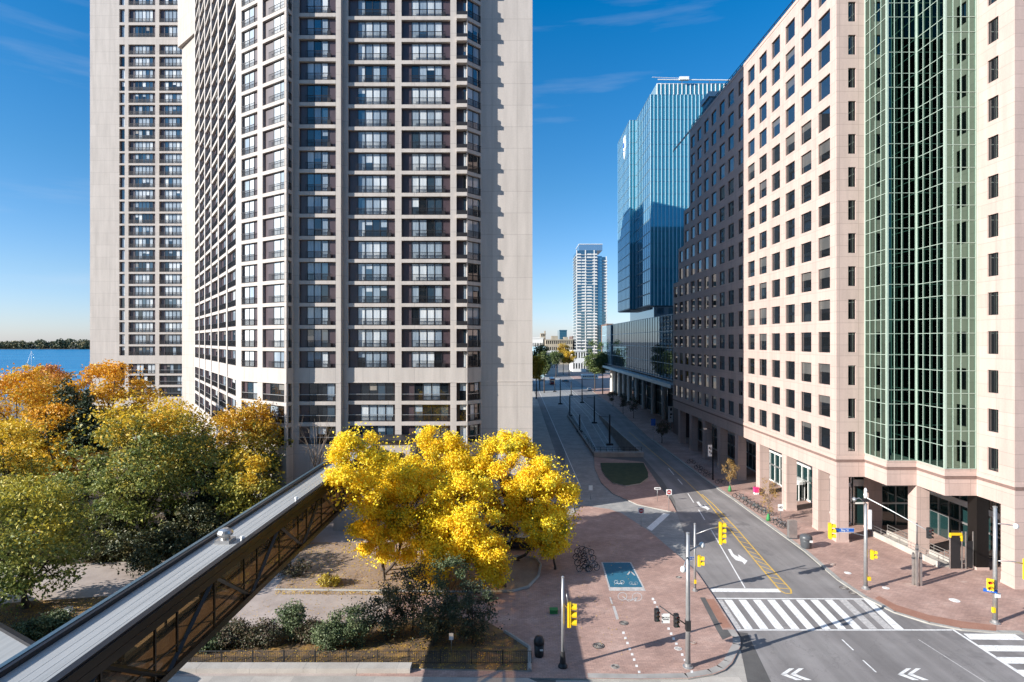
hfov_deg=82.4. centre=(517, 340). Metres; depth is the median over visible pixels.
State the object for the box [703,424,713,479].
lamp pole
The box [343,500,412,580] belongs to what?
honey locust
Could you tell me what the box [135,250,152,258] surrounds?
window
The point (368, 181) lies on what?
window
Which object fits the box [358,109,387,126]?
window
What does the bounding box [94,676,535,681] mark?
front pavement
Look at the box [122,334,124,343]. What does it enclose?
window
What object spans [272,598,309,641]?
shrub
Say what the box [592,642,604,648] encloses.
manhole cover
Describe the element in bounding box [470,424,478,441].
window
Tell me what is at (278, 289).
window
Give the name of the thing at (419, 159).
window
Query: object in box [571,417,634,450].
tram ramp
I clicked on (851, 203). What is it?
window
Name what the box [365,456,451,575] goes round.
honey locust
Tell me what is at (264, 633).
shrub
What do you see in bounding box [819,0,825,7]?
window
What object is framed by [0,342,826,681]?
ground
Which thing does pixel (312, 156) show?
window
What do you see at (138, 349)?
window
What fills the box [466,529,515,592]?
honey locust
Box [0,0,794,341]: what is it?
sky
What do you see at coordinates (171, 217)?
window
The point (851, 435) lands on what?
window
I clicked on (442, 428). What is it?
window
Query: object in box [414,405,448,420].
window
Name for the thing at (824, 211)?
window
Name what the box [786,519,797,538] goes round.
information pillar
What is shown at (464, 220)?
window
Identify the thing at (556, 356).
street tree
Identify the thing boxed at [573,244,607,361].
condominium tower
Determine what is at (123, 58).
window
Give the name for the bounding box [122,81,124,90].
window
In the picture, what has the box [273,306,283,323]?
window
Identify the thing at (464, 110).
window
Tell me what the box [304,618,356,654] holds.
shrub
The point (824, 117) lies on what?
window
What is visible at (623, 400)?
young tree
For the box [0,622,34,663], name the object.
annex roof
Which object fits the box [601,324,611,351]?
grey apartment block
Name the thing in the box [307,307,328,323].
window
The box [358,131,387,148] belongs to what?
window
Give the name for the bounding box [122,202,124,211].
window
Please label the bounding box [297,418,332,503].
bare tree
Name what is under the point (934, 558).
access ramp
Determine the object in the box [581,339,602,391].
street tree
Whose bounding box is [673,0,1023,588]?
office building
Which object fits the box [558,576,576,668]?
signal pole
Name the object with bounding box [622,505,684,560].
slip lane
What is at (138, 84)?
window
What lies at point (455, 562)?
shrub
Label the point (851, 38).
window
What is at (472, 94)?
window
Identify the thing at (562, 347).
street tree
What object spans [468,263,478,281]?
window
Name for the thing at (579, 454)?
lane paving
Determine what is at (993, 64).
window
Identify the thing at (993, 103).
window
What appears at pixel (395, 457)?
honey locust
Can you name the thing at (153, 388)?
window
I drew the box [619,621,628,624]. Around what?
manhole cover
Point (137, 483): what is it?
broadleaf tree
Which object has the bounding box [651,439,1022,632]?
kerb strip
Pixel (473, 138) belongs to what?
window
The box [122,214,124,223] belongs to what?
window
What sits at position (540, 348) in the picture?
street tree
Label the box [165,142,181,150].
window
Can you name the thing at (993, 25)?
window
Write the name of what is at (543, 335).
chimney block
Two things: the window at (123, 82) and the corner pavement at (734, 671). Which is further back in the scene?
the window at (123, 82)
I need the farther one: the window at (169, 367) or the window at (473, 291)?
the window at (169, 367)
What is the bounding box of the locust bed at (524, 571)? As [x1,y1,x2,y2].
[277,542,538,589]
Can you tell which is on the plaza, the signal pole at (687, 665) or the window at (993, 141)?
the signal pole at (687, 665)
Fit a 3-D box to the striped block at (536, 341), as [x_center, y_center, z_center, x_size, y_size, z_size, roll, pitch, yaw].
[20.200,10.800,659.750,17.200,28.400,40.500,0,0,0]
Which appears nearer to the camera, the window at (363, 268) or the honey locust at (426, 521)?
the honey locust at (426, 521)
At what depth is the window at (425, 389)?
82.46 m
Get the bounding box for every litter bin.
[534,635,543,657]
[799,533,812,548]
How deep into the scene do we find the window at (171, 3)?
150.45 m
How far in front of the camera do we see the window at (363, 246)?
82.46 m
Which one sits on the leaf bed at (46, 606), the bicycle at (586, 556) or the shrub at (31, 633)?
the shrub at (31, 633)
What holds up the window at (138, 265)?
in the apartment tower at (135, 184)
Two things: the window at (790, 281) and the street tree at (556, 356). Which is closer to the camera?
the window at (790, 281)
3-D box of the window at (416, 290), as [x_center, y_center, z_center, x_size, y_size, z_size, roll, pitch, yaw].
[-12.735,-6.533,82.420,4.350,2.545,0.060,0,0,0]
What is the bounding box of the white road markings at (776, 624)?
[534,380,1023,679]
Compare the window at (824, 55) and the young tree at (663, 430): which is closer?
the window at (824, 55)
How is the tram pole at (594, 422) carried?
on the tram ramp at (619, 442)
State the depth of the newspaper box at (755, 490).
94.52 m
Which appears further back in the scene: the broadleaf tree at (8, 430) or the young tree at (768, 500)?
the young tree at (768, 500)
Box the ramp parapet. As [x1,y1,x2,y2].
[567,413,643,456]
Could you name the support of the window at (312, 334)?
in the apartment tower at (357, 211)
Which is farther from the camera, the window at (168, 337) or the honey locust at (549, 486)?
the window at (168, 337)
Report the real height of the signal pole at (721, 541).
6.901 m
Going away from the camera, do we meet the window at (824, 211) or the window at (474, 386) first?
the window at (824, 211)
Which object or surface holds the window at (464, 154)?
in the apartment tower at (357, 211)
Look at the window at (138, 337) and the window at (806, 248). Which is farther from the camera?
the window at (138, 337)
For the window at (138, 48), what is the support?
in the apartment tower at (135, 184)
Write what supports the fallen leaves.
on the park path
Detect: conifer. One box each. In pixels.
[33,378,86,502]
[46,389,120,516]
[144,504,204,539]
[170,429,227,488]
[170,456,240,526]
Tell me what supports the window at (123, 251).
in the apartment tower at (135, 184)
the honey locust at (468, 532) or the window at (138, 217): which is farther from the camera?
the window at (138, 217)
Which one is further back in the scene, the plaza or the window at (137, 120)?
the window at (137, 120)
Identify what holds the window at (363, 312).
in the apartment tower at (357, 211)
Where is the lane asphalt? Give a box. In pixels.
[532,378,580,512]
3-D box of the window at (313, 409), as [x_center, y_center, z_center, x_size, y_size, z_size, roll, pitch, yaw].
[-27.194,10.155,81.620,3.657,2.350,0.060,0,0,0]
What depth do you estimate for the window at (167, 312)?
150.45 m
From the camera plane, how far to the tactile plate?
53.34 m
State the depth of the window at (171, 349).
150.45 m
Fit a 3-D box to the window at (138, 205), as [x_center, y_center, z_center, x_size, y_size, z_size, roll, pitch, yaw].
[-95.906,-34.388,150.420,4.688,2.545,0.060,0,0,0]
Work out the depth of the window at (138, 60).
150.45 m
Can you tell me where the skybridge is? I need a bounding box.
[0,445,376,681]
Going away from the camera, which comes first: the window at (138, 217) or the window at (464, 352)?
the window at (464, 352)
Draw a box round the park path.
[0,520,421,675]
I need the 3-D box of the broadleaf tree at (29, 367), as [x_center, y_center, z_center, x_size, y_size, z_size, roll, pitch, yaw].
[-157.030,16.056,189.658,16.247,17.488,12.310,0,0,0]
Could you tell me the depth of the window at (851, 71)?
72.40 m
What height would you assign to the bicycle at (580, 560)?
1.048 m
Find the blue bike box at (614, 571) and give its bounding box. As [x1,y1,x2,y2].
[603,563,641,586]
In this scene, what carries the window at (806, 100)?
in the office building
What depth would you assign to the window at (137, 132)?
150.45 m
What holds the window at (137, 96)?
in the apartment tower at (135, 184)
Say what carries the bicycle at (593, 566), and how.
on the plaza
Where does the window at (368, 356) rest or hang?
in the apartment tower at (357, 211)
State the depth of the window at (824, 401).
75.43 m
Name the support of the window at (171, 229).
in the apartment tower at (135, 184)
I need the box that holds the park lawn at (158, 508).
[2,421,230,513]
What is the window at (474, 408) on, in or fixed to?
in the apartment tower at (357, 211)
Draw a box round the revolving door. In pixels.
[797,477,805,500]
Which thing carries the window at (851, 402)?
in the office building
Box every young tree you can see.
[607,390,618,400]
[619,393,627,406]
[626,397,638,417]
[652,420,671,436]
[721,459,739,491]
[756,477,779,520]
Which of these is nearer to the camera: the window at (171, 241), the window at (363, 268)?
the window at (363, 268)
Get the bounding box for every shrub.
[11,615,52,640]
[36,604,78,630]
[196,631,223,654]
[207,616,256,650]
[233,614,284,651]
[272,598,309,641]
[278,558,320,576]
[292,616,321,643]
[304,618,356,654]
[313,569,343,589]
[323,596,381,648]
[358,579,414,643]
[377,552,440,635]
[399,592,462,651]
[422,551,481,628]
[442,576,509,648]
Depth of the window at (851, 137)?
72.40 m
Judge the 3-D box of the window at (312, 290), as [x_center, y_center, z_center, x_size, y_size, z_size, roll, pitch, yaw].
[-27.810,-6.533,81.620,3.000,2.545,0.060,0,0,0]
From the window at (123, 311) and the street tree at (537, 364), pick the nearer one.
the window at (123, 311)
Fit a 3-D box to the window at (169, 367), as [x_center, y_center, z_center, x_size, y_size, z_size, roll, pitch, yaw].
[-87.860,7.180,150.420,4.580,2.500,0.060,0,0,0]
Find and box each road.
[533,387,586,388]
[555,372,1023,681]
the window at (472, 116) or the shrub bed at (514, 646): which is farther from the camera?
the window at (472, 116)
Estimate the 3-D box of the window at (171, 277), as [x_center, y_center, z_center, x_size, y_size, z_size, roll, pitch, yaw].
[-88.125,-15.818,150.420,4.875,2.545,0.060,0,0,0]
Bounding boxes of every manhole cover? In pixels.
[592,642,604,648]
[611,664,619,668]
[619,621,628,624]
[949,598,959,601]
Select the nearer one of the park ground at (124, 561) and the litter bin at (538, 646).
the litter bin at (538, 646)
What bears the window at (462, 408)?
in the apartment tower at (357, 211)
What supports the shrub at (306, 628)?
on the shrub bed at (514, 646)
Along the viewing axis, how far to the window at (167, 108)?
150.45 m
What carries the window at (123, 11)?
in the apartment tower at (135, 184)
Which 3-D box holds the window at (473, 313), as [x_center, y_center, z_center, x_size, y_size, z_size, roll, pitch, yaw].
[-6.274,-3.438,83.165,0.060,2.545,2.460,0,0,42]
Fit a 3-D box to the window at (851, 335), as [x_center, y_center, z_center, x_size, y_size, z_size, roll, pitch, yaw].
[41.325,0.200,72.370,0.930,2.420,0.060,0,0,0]
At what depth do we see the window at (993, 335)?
61.41 m
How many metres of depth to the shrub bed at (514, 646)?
46.68 m
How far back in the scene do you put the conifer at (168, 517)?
72.97 m
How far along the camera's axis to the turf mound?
108.78 m
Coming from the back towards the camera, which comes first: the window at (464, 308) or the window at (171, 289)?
the window at (171, 289)
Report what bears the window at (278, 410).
in the apartment tower at (357, 211)
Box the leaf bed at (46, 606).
[0,596,107,641]
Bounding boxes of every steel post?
[912,552,914,584]
[915,523,918,585]
[919,552,921,585]
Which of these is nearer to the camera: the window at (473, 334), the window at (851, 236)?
the window at (851, 236)
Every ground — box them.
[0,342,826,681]
[1,514,268,565]
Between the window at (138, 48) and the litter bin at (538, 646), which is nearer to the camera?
the litter bin at (538, 646)
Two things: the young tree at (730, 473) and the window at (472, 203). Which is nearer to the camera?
the window at (472, 203)
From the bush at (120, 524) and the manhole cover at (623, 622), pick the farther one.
the bush at (120, 524)
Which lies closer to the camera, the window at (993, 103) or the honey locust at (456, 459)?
the window at (993, 103)
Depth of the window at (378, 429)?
82.46 m
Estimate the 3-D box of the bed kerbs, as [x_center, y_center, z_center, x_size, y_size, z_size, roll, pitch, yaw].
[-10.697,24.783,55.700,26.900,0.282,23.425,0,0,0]
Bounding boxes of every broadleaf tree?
[0,363,67,479]
[0,416,72,534]
[0,469,107,614]
[3,396,101,504]
[6,363,56,392]
[12,363,86,423]
[46,389,222,559]
[62,359,166,491]
[126,395,218,508]
[200,443,285,522]
[203,396,293,498]
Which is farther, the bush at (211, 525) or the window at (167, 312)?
the window at (167, 312)
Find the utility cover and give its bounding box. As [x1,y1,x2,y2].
[549,607,557,613]
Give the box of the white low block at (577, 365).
[569,350,585,371]
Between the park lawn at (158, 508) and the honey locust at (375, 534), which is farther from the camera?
the park lawn at (158, 508)
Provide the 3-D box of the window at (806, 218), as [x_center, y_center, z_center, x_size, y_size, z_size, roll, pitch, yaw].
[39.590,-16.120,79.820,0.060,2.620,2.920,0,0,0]
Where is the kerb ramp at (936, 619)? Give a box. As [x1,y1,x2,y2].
[875,596,995,630]
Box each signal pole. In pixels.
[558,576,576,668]
[654,532,704,669]
[690,522,725,591]
[828,488,933,589]
[983,506,1023,624]
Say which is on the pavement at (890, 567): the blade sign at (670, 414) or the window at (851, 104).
the blade sign at (670, 414)
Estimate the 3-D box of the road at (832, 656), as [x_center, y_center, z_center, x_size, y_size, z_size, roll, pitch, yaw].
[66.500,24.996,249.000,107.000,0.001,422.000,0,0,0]
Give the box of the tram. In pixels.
[549,377,553,384]
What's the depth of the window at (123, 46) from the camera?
150.45 m
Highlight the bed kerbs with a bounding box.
[275,555,541,671]
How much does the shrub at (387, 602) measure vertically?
5.662 m
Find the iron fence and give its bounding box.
[189,649,531,663]
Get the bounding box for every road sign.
[449,633,452,652]
[638,508,643,513]
[654,487,660,501]
[666,489,671,494]
[778,504,782,518]
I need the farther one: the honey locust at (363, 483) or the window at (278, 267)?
the window at (278, 267)
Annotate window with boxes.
[122,10,124,21]
[122,26,124,36]
[122,45,124,54]
[122,57,124,66]
[122,69,124,78]
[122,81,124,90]
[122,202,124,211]
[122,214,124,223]
[122,226,124,235]
[122,238,124,247]
[122,250,124,259]
[122,262,124,271]
[122,274,124,283]
[122,286,124,295]
[122,298,124,307]
[122,310,124,319]
[122,322,124,331]
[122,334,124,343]
[135,0,152,4]
[135,10,152,21]
[135,26,152,36]
[135,45,152,54]
[135,57,152,65]
[135,69,152,77]
[135,81,152,89]
[135,94,152,101]
[135,106,152,113]
[135,118,152,126]
[135,130,152,138]
[135,142,152,150]
[135,154,152,162]
[135,166,152,174]
[135,178,152,186]
[135,190,152,198]
[135,202,152,211]
[135,214,152,223]
[135,226,152,235]
[135,238,152,246]
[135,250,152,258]
[135,262,152,270]
[135,274,152,283]
[135,286,152,295]
[135,298,152,307]
[135,310,152,319]
[135,322,152,331]
[135,334,152,343]
[135,346,152,354]
[136,364,154,372]
[136,376,154,383]
[136,387,154,394]
[165,0,177,4]
[165,10,177,21]
[165,26,177,36]
[165,45,181,54]
[165,57,181,65]
[165,69,181,77]
[165,81,181,89]
[165,94,181,101]
[165,106,181,113]
[165,118,181,126]
[165,130,181,138]
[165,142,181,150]
[165,154,181,162]
[165,166,181,174]
[165,178,181,186]
[165,190,181,198]
[165,202,181,211]
[165,214,181,223]
[165,226,181,235]
[165,238,181,246]
[165,250,181,258]
[165,262,181,270]
[165,274,181,283]
[165,286,181,295]
[165,298,181,307]
[165,310,181,319]
[165,322,181,331]
[165,334,181,343]
[165,346,181,354]
[166,364,181,372]
[166,376,181,383]
[166,387,181,395]
[270,383,283,401]
[270,405,283,422]
[270,427,283,442]
[273,194,283,213]
[273,216,283,235]
[273,239,283,257]
[273,261,283,280]
[273,284,283,302]
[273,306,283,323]
[273,329,283,346]
[273,351,283,367]
[307,151,328,167]
[307,174,328,190]
[307,196,328,213]
[307,218,328,234]
[307,240,328,256]
[307,262,328,280]
[307,285,328,302]
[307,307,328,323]
[307,329,328,346]
[307,351,328,366]
[309,383,334,400]
[309,405,334,420]
[309,426,334,442]
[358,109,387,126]
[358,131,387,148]
[358,153,387,170]
[358,175,387,192]
[358,197,387,213]
[358,219,387,235]
[358,241,387,257]
[358,263,387,279]
[358,285,387,301]
[358,307,387,323]
[358,329,387,346]
[358,351,387,366]
[360,383,393,400]
[360,405,393,420]
[360,426,393,433]
[411,87,441,103]
[411,109,441,126]
[411,131,441,148]
[411,153,441,170]
[411,175,441,192]
[411,197,441,213]
[411,219,441,235]
[411,241,441,257]
[411,263,441,279]
[411,285,441,301]
[411,307,441,323]
[411,329,441,346]
[411,351,441,366]
[414,383,448,400]
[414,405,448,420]
[414,426,448,441]
[459,383,465,400]
[459,405,465,420]
[459,426,465,442]
[463,87,465,99]
[463,109,465,121]
[463,131,465,143]
[463,153,465,165]
[463,175,465,187]
[463,197,465,209]
[463,219,465,231]
[463,241,465,254]
[463,263,465,276]
[463,285,465,298]
[463,307,465,320]
[463,329,465,342]
[463,351,465,366]
[468,88,478,108]
[468,110,478,130]
[468,132,478,151]
[468,154,478,173]
[468,176,478,195]
[468,197,478,216]
[468,219,478,238]
[468,241,478,260]
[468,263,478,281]
[468,285,478,303]
[468,307,478,325]
[468,329,478,346]
[468,351,478,366]
[470,382,478,399]
[470,403,478,419]
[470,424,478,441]
[546,341,571,361]
[573,352,584,368]
[773,333,779,350]
[786,218,794,238]
[786,247,794,266]
[786,276,794,294]
[786,304,794,322]
[786,333,794,350]
[786,361,794,379]
[786,389,794,407]
[786,417,794,436]
[802,90,810,114]
[802,121,810,144]
[802,151,810,173]
[802,181,810,203]
[802,211,810,232]
[802,242,810,262]
[802,272,810,292]
[802,302,810,321]
[802,332,810,351]
[802,362,810,381]
[802,392,810,411]
[802,421,810,442]
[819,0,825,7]
[819,10,829,38]
[819,42,829,69]
[819,74,829,101]
[819,106,829,132]
[819,139,829,163]
[819,171,829,195]
[819,203,829,226]
[819,235,829,257]
[819,267,829,289]
[819,300,829,320]
[819,332,829,352]
[819,363,829,384]
[819,395,829,416]
[819,426,829,448]
[848,2,854,20]
[848,35,854,54]
[848,68,854,87]
[848,101,854,120]
[848,134,854,153]
[848,167,854,186]
[848,200,854,219]
[848,233,854,252]
[848,266,854,285]
[848,299,854,318]
[848,332,854,351]
[848,365,854,384]
[848,399,854,417]
[848,432,854,450]
[989,17,997,43]
[989,56,997,82]
[989,96,997,121]
[989,135,997,159]
[989,174,997,198]
[989,213,997,237]
[989,253,997,276]
[989,292,997,314]
[989,331,997,353]
[989,370,997,392]
[989,409,997,431]
[989,447,997,471]
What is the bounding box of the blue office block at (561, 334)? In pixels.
[557,330,566,338]
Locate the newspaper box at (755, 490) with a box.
[753,487,758,494]
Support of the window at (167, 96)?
in the apartment tower at (135, 184)
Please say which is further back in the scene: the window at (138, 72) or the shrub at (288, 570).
the window at (138, 72)
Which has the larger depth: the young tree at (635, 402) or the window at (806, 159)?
the young tree at (635, 402)
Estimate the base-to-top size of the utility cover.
0.360 m
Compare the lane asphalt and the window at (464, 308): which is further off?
the lane asphalt
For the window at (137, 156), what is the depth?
150.45 m
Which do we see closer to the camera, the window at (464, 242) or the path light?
the path light
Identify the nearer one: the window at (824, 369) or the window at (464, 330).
the window at (824, 369)
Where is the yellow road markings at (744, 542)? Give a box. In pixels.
[629,432,791,593]
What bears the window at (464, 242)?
in the apartment tower at (357, 211)
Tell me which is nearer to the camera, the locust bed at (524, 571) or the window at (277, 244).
the locust bed at (524, 571)
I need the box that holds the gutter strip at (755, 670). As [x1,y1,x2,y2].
[737,632,770,681]
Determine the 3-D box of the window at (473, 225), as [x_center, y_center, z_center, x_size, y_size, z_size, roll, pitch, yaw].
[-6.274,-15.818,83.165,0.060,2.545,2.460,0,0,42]
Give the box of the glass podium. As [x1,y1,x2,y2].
[602,314,688,436]
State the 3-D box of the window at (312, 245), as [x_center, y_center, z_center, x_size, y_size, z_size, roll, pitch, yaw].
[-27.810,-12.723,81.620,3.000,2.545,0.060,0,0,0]
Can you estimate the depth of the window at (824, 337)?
75.43 m
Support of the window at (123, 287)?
in the apartment tower at (135, 184)
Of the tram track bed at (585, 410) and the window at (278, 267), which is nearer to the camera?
the window at (278, 267)
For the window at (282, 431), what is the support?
in the apartment tower at (357, 211)
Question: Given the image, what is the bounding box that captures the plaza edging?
[587,629,740,677]
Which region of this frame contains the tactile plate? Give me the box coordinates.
[706,599,730,627]
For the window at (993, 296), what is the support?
in the office building
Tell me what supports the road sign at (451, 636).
on the shrub bed at (514, 646)
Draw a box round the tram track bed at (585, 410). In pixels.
[542,375,598,416]
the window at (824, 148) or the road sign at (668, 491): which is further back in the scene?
the road sign at (668, 491)
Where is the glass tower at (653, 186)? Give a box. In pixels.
[618,76,727,320]
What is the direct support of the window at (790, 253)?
in the office building
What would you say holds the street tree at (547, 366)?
on the lane paving
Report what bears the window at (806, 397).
in the office building
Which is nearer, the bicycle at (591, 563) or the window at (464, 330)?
the bicycle at (591, 563)
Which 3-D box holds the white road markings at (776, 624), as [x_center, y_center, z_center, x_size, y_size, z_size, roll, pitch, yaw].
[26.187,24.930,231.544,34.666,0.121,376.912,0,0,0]
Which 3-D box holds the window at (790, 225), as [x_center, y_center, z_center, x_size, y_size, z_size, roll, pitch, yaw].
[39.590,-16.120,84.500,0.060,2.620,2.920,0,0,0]
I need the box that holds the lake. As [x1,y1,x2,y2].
[0,349,89,395]
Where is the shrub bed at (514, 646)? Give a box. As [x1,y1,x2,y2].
[188,618,527,671]
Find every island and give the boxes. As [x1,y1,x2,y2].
[0,338,89,348]
[594,457,676,512]
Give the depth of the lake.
774.81 m
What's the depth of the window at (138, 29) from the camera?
150.45 m
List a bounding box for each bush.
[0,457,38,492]
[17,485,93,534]
[67,510,142,565]
[96,524,197,577]
[154,502,227,558]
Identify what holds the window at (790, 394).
in the office building
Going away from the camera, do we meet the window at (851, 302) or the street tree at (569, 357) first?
the window at (851, 302)
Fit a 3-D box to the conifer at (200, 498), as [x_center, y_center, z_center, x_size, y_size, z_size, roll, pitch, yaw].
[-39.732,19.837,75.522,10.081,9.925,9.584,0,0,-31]
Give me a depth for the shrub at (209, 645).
46.48 m
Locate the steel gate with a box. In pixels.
[949,531,973,568]
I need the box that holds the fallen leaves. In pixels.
[0,538,628,669]
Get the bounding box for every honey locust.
[320,421,394,570]
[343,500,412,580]
[361,436,424,565]
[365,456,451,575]
[397,424,466,500]
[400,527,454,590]
[404,501,463,570]
[408,430,493,530]
[418,463,507,586]
[461,427,551,537]
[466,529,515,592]
[503,453,582,560]
[518,504,577,569]
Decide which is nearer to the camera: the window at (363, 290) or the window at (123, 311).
the window at (363, 290)
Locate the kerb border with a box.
[700,597,731,639]
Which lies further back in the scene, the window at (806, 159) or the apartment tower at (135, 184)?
the apartment tower at (135, 184)
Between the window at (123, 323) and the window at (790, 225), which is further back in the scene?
the window at (123, 323)
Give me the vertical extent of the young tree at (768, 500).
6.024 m
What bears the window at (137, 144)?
in the apartment tower at (135, 184)
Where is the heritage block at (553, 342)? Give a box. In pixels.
[543,336,572,363]
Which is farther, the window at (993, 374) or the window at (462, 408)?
the window at (462, 408)
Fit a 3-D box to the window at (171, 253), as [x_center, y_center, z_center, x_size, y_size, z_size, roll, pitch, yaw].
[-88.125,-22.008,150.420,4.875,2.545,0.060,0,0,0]
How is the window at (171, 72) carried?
in the apartment tower at (135, 184)
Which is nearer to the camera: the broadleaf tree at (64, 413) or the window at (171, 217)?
the broadleaf tree at (64, 413)
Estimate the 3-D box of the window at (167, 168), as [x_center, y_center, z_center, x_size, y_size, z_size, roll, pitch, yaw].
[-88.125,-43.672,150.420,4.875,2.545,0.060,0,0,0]
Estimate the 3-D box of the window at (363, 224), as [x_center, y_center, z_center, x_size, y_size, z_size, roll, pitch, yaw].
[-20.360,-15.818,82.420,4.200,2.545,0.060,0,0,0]
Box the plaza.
[356,505,740,680]
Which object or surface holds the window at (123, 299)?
in the apartment tower at (135, 184)
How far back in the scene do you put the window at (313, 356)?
81.66 m
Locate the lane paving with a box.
[534,377,635,512]
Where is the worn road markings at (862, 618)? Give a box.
[718,600,984,681]
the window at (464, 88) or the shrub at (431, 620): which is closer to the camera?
the shrub at (431, 620)
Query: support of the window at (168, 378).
in the apartment tower at (135, 184)
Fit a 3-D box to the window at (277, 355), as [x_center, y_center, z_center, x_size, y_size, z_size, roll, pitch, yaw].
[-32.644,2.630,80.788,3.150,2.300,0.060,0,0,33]
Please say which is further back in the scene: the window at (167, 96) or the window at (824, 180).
the window at (167, 96)
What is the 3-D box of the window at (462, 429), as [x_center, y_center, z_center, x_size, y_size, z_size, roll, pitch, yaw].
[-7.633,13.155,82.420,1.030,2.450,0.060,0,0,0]
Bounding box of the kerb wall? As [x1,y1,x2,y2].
[104,662,411,673]
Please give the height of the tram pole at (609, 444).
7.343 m
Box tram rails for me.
[546,376,612,449]
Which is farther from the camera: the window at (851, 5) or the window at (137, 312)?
the window at (137, 312)
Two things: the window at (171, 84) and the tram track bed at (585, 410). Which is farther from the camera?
the tram track bed at (585, 410)
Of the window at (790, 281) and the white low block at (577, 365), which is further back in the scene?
the white low block at (577, 365)
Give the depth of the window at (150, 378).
150.45 m
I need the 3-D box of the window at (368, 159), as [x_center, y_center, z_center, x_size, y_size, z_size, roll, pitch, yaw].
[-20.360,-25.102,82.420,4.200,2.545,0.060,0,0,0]
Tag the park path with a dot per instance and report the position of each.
(97, 580)
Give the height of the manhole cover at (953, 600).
0.028 m
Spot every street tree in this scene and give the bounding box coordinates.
[532,343,549,388]
[532,355,545,398]
[537,351,552,392]
[549,350,563,363]
[557,343,570,374]
[561,350,576,363]
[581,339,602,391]
[592,351,609,393]
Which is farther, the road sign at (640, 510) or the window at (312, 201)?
the window at (312, 201)
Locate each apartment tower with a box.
[90,0,181,436]
[178,0,532,530]
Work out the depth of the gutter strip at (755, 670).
45.43 m
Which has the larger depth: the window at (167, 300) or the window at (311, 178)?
the window at (167, 300)
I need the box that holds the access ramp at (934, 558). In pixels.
[872,525,948,566]
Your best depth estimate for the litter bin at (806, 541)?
69.84 m
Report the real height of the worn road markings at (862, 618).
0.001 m
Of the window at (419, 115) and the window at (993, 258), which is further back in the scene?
the window at (419, 115)
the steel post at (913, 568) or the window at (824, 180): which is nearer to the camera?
the steel post at (913, 568)
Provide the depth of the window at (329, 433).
81.66 m
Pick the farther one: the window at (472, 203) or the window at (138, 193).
the window at (138, 193)
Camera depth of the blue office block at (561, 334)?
760.00 m
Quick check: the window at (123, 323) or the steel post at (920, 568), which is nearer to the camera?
the steel post at (920, 568)
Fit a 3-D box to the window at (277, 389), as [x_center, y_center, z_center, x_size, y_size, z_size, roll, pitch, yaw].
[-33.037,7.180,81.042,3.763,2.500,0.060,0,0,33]
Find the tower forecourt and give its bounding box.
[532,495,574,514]
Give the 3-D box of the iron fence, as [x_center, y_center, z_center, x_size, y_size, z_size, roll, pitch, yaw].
[-13.213,24.325,44.900,28.644,1.250,0.070,0,0,0]
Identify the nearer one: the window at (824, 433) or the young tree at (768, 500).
the window at (824, 433)
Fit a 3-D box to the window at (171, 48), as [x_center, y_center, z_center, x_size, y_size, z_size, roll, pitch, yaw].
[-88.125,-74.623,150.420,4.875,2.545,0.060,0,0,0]
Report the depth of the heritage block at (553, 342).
620.00 m
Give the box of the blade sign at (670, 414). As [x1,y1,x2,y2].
[668,406,672,430]
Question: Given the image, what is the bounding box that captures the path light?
[64,606,73,614]
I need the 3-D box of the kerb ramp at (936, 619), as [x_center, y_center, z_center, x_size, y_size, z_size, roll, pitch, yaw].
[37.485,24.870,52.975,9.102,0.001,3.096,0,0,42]
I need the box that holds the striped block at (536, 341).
[532,338,542,346]
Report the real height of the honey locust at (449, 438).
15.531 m
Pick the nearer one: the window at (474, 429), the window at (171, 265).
the window at (474, 429)
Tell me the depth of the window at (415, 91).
82.46 m
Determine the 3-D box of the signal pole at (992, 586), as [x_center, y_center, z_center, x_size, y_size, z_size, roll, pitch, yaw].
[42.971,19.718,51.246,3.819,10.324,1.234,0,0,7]
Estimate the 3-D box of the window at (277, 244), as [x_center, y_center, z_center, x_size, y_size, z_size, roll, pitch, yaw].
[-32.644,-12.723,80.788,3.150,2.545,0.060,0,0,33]
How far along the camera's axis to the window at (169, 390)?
150.45 m
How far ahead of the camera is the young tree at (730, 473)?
96.48 m
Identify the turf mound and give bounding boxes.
[601,463,647,485]
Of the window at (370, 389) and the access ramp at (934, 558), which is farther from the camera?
the window at (370, 389)
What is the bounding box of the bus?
[581,374,597,378]
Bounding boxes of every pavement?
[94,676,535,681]
[532,386,563,492]
[556,649,746,681]
[564,372,1023,634]
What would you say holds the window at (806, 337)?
in the office building
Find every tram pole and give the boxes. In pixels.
[588,396,596,423]
[601,414,612,445]
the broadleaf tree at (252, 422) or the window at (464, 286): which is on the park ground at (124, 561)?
the broadleaf tree at (252, 422)
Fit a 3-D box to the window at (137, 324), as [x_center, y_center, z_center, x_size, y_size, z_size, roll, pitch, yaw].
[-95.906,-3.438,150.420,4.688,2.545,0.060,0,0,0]
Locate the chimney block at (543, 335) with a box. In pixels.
[540,331,545,339]
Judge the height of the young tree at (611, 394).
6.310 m
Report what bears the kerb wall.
on the park path
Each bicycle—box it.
[573,551,586,559]
[574,545,588,553]
[574,557,589,565]
[576,562,592,571]
[580,547,593,555]
[581,553,595,561]
[583,559,597,567]
[585,560,599,571]

